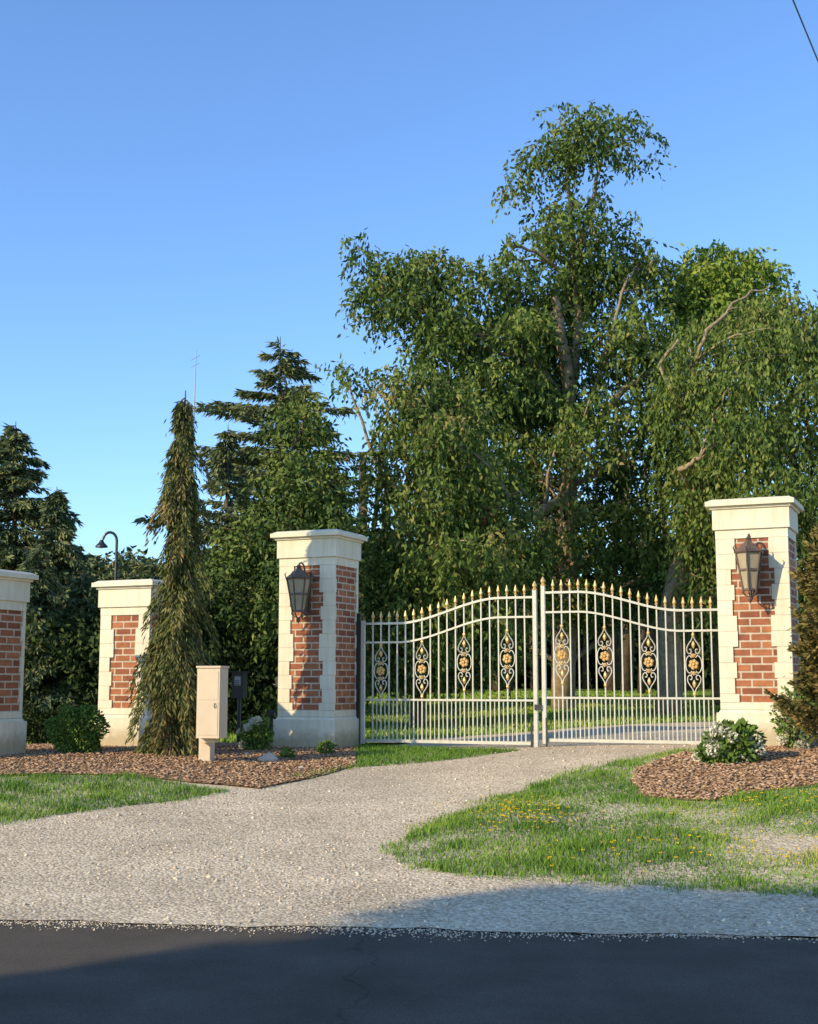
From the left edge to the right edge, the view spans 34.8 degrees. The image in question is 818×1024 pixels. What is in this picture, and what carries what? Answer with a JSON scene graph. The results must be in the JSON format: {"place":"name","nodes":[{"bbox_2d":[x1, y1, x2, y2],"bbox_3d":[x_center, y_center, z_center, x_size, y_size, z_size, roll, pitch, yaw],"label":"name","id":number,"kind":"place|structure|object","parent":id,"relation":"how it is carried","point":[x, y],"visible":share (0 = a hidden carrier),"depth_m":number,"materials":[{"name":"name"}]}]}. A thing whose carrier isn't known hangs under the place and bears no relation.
{"place":"outdoors","nodes":[
{"label":"outdoors","id":0,"kind":"place"},
{"bbox_2d":[0,721,817,937],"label":"gravel driveway","id":1,"kind":"structure","parent":0,"point":[69,861],"depth_m":10.69,"materials":[{"name":"beige gravel"}]},
{"bbox_2d":[0,770,223,821],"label":"grass verge","id":2,"kind":"object","parent":1,"relation":"on","point":[42,778],"depth_m":14.21,"materials":[{"name":"green plant"}]},
{"bbox_2d":[0,742,357,787],"bbox_3d":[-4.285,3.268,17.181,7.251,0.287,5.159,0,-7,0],"label":"bark mulch","id":3,"kind":"object","parent":1,"relation":"on","point":[37,750],"visible":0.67,"depth_m":16.48,"materials":[{"name":"brown wood"}]},
{"bbox_2d":[43,702,110,753],"bbox_3d":[-4.492,2.993,17.660,0.905,0.844,0.910,0,-7,0],"label":"boxwood shrub","id":4,"kind":"object","parent":3,"relation":"on","point":[72,727],"visible":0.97,"depth_m":17.49,"materials":[{"name":"green plant"}]},
{"bbox_2d":[91,579,163,745],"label":"stucco trim","id":5,"kind":"structure","parent":3,"relation":"on","point":[125,597],"depth_m":19.32,"materials":[{"name":"beige paint"}]},
{"bbox_2d":[104,615,159,714],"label":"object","id":6,"kind":"object","parent":5,"relation":"attached to","point":[123,664],"visible":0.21,"depth_m":19.33,"materials":[{"name":"red brick"}]},
{"bbox_2d":[124,390,219,756],"bbox_3d":[-3.204,1.281,17.872,1.326,5.968,1.401,0,-7,0],"label":"weeping spruce tree","id":7,"kind":"object","parent":3,"relation":"on","point":[167,670],"visible":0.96,"depth_m":17.65,"materials":[{"name":"green plant"}]},
{"bbox_2d":[196,666,229,761],"bbox_3d":[-2.531,2.703,16.727,0.402,1.450,0.474,-2,-8,14],"label":"parcel mailbox","id":8,"kind":"object","parent":3,"relation":"on","point":[212,705],"visible":0.94,"depth_m":16.58,"materials":[{"name":"beige paint"}]},
{"bbox_2d":[236,713,273,749],"bbox_3d":[-2.154,3.165,18.402,0.546,0.652,0.564,-3,-8,23],"label":"rose bush","id":9,"kind":"object","parent":3,"relation":"on","point":[242,732],"visible":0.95,"depth_m":18.30,"materials":[{"name":"green plant"}]},
{"bbox_2d":[257,752,277,761],"bbox_3d":[-1.835,3.220,16.982,0.266,0.190,0.216,0,-7,0],"label":"rock","id":10,"kind":"object","parent":3,"relation":"on","point":[268,756],"visible":0.7,"depth_m":16.92,"materials":[{"name":"white stone"}]},
{"bbox_2d":[278,746,296,758],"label":"perennial plant","id":11,"kind":"object","parent":3,"relation":"on","point":[285,752],"visible":0.73,"depth_m":17.34,"materials":[{"name":"green plant"}]},
{"bbox_2d":[270,529,367,747],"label":"stucco trim","id":12,"kind":"structure","parent":3,"relation":"on","point":[327,550],"depth_m":19.11,"materials":[{"name":"beige paint"}]},
{"bbox_2d":[279,565,355,716],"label":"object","id":13,"kind":"object","parent":12,"relation":"attached to","point":[306,668],"visible":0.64,"depth_m":19.14,"materials":[{"name":"red brick"}]},
{"bbox_2d":[273,677,277,686],"bbox_3d":[-1.946,2.523,19.387,0.140,0.140,0.120,-3,-8,23],"label":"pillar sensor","id":14,"kind":"object","parent":13,"relation":"attached to","point":[276,682],"visible":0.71,"depth_m":19.33,"materials":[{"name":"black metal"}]},
{"bbox_2d":[284,562,314,623],"bbox_3d":[-1.593,1.169,18.992,0.375,0.903,0.471,-3,-8,23],"label":"wall lantern","id":15,"kind":"object","parent":13,"relation":"attached to","point":[298,579],"depth_m":18.91,"materials":[{"name":"brown metal"}]},
{"bbox_2d":[315,739,338,753],"bbox_3d":[-1.131,3.268,17.957,0.346,0.332,0.321,0,-7,0],"label":"perennial plant","id":16,"kind":"object","parent":3,"relation":"on","point":[327,744],"visible":0.82,"depth_m":17.92,"materials":[{"name":"green plant"}]},
{"bbox_2d":[0,747,773,896],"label":"edge weeds","id":17,"kind":"object","parent":1,"relation":"on","point":[472,873],"visible":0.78,"depth_m":12.55,"materials":[{"name":"green plant"}]},
{"bbox_2d":[353,742,520,766],"bbox_3d":[0.356,3.321,18.025,2.340,0.234,3.171,0,-7,0],"label":"grass strip","id":18,"kind":"object","parent":1,"relation":"on","point":[376,751],"visible":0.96,"depth_m":17.54,"materials":[{"name":"green plant"}]},
{"bbox_2d":[356,577,719,746],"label":"wrought iron gate","id":19,"kind":"structure","parent":1,"relation":"on","point":[360,664],"depth_m":18.56,"materials":[{"name":"metal"}]},
{"bbox_2d":[392,746,817,897],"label":"grass verge","id":20,"kind":"object","parent":1,"relation":"on","point":[567,863],"depth_m":11.50,"materials":[{"name":"green plant"}]},
{"bbox_2d":[437,796,604,831],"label":"yellow wildflowers","id":21,"kind":"object","parent":20,"relation":"on","point":[522,811],"visible":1,"depth_m":12.45,"materials":[{"name":"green plant"}]},
{"bbox_2d":[547,813,817,871],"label":"yellow wildflowers","id":22,"kind":"object","parent":20,"relation":"on","point":[549,857],"visible":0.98,"depth_m":10.66,"materials":[{"name":"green plant"}]},
{"bbox_2d":[657,785,817,823],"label":"yellow wildflowers","id":23,"kind":"object","parent":20,"relation":"on","point":[760,804],"visible":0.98,"depth_m":12.58,"materials":[{"name":"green plant"}]},
{"bbox_2d":[631,739,817,800],"bbox_3d":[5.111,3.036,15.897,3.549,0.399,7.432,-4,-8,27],"label":"bark mulch","id":24,"kind":"object","parent":1,"relation":"on","point":[679,757],"visible":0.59,"depth_m":14.21,"materials":[{"name":"brown wood"}]},
{"bbox_2d":[691,738,732,763],"bbox_3d":[3.513,2.807,15.067,0.510,0.441,0.496,0,-7,0],"label":"hydrangea shrub","id":25,"kind":"object","parent":24,"relation":"on","point":[705,752],"visible":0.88,"depth_m":14.98,"materials":[{"name":"green plant"}]},
{"bbox_2d":[700,717,767,763],"bbox_3d":[3.765,2.733,15.127,0.785,0.718,0.755,0,-7,0],"label":"hydrangea shrub","id":26,"kind":"object","parent":24,"relation":"on","point":[744,738],"visible":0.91,"depth_m":14.94,"materials":[{"name":"green plant"}]},
{"bbox_2d":[705,496,807,746],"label":"stucco trim","id":27,"kind":"structure","parent":24,"relation":"on","point":[774,519],"depth_m":16.81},
{"bbox_2d":[720,537,798,702],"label":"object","id":28,"kind":"object","parent":27,"relation":"attached to","point":[755,655],"visible":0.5,"depth_m":16.78,"materials":[{"name":"red brick"}]},
{"bbox_2d":[732,534,764,602],"bbox_3d":[4.345,0.716,16.663,0.375,0.903,0.471,-3,-8,23],"label":"wall lantern","id":29,"kind":"object","parent":28,"relation":"attached to","point":[749,553],"depth_m":16.55,"materials":[{"name":"brown metal"}]},
{"bbox_2d":[763,525,817,742],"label":"arborvitae tree","id":30,"kind":"object","parent":24,"relation":"on","point":[803,714],"visible":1,"depth_m":15.44,"materials":[{"name":"green plant"}]},
{"bbox_2d":[768,685,814,748],"bbox_3d":[4.781,2.632,16.189,0.606,1.000,0.597,0,-7,0],"label":"rose bush","id":31,"kind":"object","parent":24,"relation":"on","point":[795,740],"visible":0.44,"depth_m":16.15,"materials":[{"name":"green plant"}]},
{"bbox_2d":[0,920,817,1023],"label":"asphalt road","id":32,"kind":"structure","parent":0,"point":[107,974],"depth_m":7.09,"materials":[{"name":"black asphalt"}]},
{"bbox_2d":[0,920,817,942],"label":"loose gravel","id":33,"kind":"structure","parent":32,"relation":"on","point":[433,931],"depth_m":8.37,"materials":[{"name":"grey gravel"}]},
{"bbox_2d":[0,0,817,587],"label":"sky","id":34,"kind":"structure","parent":0,"point":[181,180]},
{"bbox_2d":[26,687,816,743],"bbox_3d":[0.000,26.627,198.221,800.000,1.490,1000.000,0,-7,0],"label":"ground","id":35,"kind":"structure","parent":0,"point":[549,689],"depth_m":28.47,"materials":[{"name":"green plant"}]},
{"bbox_2d":[0,569,38,755],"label":"stucco trim","id":36,"kind":"structure","parent":35,"relation":"on","point":[15,590],"depth_m":17.29,"materials":[{"name":"beige paint"}]},
{"bbox_2d":[0,609,22,718],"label":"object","id":37,"kind":"object","parent":36,"relation":"attached to","point":[10,636],"visible":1,"depth_m":17.26,"materials":[{"name":"red brick"}]},
{"bbox_2d":[22,704,60,743],"bbox_3d":[-5.820,3.403,20.565,0.730,0.771,0.760,5,-9,-32],"label":"barberry shrub","id":38,"kind":"object","parent":35,"relation":"on","point":[34,718],"visible":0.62,"depth_m":20.45,"materials":[{"name":"green plant"}]},
{"bbox_2d":[0,422,97,596],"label":"spruce tree","id":39,"kind":"object","parent":35,"relation":"on","point":[16,478],"visible":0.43,"depth_m":31.08,"materials":[{"name":"green plant"}]},
{"bbox_2d":[21,545,86,734],"bbox_3d":[-6.885,2.426,23.930,2.198,3.641,2.264,0,-7,0],"label":"spruce tree","id":40,"kind":"object","parent":35,"relation":"on","point":[44,597],"visible":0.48,"depth_m":23.66,"materials":[{"name":"green plant"}]},
{"bbox_2d":[14,489,101,615],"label":"spruce tree","id":41,"kind":"object","parent":35,"relation":"on","point":[64,553],"visible":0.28,"depth_m":29.00,"materials":[{"name":"green plant"}]},
{"bbox_2d":[41,569,100,707],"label":"spruce tree","id":42,"kind":"object","parent":35,"relation":"on","point":[79,586],"visible":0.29,"depth_m":24.29,"materials":[{"name":"green plant"}]},
{"bbox_2d":[95,531,117,579],"bbox_3d":[-5.586,2.232,23.912,0.426,3.796,0.240,0,-7,0],"label":"gooseneck lamp","id":43,"kind":"object","parent":35,"relation":"on","point":[101,544],"visible":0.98,"depth_m":24.09,"materials":[{"name":"black metal"}]},
{"bbox_2d":[60,545,165,606],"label":"distant trees","id":44,"kind":"object","parent":35,"relation":"on","point":[103,569],"visible":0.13,"depth_m":51.20,"materials":[{"name":"green broad leaves"},{"name":"bark"}]},
{"bbox_2d":[91,573,142,706],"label":"spruce tree","id":45,"kind":"object","parent":35,"relation":"on","point":[133,577],"visible":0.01,"depth_m":23.92,"materials":[{"name":"green plant"}]},
{"bbox_2d":[23,571,278,734],"bbox_3d":[-4.958,3.021,24.142,6.941,3.793,3.972,0,-7,0],"label":"evergreen hedge","id":46,"kind":"object","parent":35,"relation":"on","point":[264,701],"visible":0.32,"depth_m":23.54,"materials":[{"name":"green plant"}]},
{"bbox_2d":[192,355,199,429],"bbox_3d":[-6.360,0.433,38.263,0.288,10.613,0.080,0,-7,0],"label":"antenna mast","id":47,"kind":"object","parent":35,"relation":"on","point":[194,384],"visible":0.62,"depth_m":38.82,"materials":[{"name":"grey metal"}]},
{"bbox_2d":[197,429,277,693],"bbox_3d":[-4.219,1.377,30.098,3.769,6.895,2.752,-6,-9,38],"label":"spruce tree","id":48,"kind":"object","parent":35,"relation":"on","point":[220,467],"visible":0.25,"depth_m":30.25,"materials":[{"name":"green plant"}]},
{"bbox_2d":[230,671,248,741],"bbox_3d":[-2.685,3.140,20.605,0.240,1.240,0.230,-2,-8,12],"label":"keypad pedestal","id":49,"kind":"object","parent":35,"relation":"on","point":[239,685],"visible":0.91,"depth_m":20.58,"materials":[{"name":"black metal"}]},
{"bbox_2d":[268,710,274,742],"bbox_3d":[-2.168,3.439,20.581,0.111,0.640,0.111,3,-8,-22],"label":"path light","id":50,"kind":"object","parent":35,"relation":"on","point":[271,714],"visible":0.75,"depth_m":20.57,"materials":[{"name":"black metal"}]},
{"bbox_2d":[196,387,386,696],"bbox_3d":[-2.514,0.932,25.091,4.225,6.607,3.914,-6,-9,37],"label":"juniper tree","id":51,"kind":"object","parent":35,"relation":"on","point":[246,554],"visible":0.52,"depth_m":24.72,"materials":[{"name":"green plant"}]},
{"bbox_2d":[128,336,461,687],"bbox_3d":[-3.330,0.211,33.756,9.014,10.021,8.197,-4,-9,30],"label":"spruce tree","id":52,"kind":"object","parent":35,"relation":"on","point":[285,368],"visible":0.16,"depth_m":34.09,"materials":[{"name":"green plant"}]},
{"bbox_2d":[309,353,571,725],"bbox_3d":[0.788,0.484,26.786,4.794,7.854,5.234,-5,-9,34],"label":"elm tree","id":53,"kind":"object","parent":35,"relation":"on","point":[465,548],"visible":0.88,"depth_m":25.88,"materials":[{"name":"green plant"}]},
{"bbox_2d":[142,545,811,692],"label":"background woods","id":54,"kind":"object","parent":35,"relation":"on","point":[707,670],"visible":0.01,"depth_m":55.70,"materials":[{"name":"green plant"}]},
{"bbox_2d":[335,99,718,710],"bbox_3d":[3.559,-2.855,33.086,10.771,15.764,9.382,0,-7,0],"label":"locust tree","id":55,"kind":"object","parent":35,"relation":"on","point":[537,390],"visible":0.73,"depth_m":31.64,"materials":[{"name":"green plant"}]},
{"bbox_2d":[358,440,757,696],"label":"woodland trunks","id":56,"kind":"object","parent":35,"relation":"on","point":[626,667],"visible":0.07,"depth_m":50.13,"materials":[{"name":"plant"}]},
{"bbox_2d":[629,283,817,714],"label":"willow tree","id":57,"kind":"object","parent":35,"relation":"on","point":[734,436],"visible":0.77,"depth_m":28.09,"materials":[{"name":"green plant"}]},
{"bbox_2d":[646,239,800,705],"bbox_3d":[8.179,-1.117,33.572,4.516,12.285,3.864,3,-8,-19],"label":"willow tree","id":58,"kind":"object","parent":35,"relation":"on","point":[705,289],"visible":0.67,"depth_m":33.45,"materials":[{"name":"green plant"}]},
{"bbox_3d":[15.920,1.879,35.252,1.800,7.200,0.300,0,-7,0],"label":"utility pole","id":59,"kind":"object","parent":35,"relation":"on","visible":0},
{"bbox_2d":[792,0,817,61],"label":"power line","id":60,"kind":"object","parent":59,"relation":"attached to","point":[805,30],"visible":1,"depth_m":11.09,"materials":[{"name":"black metal"}]}
]}

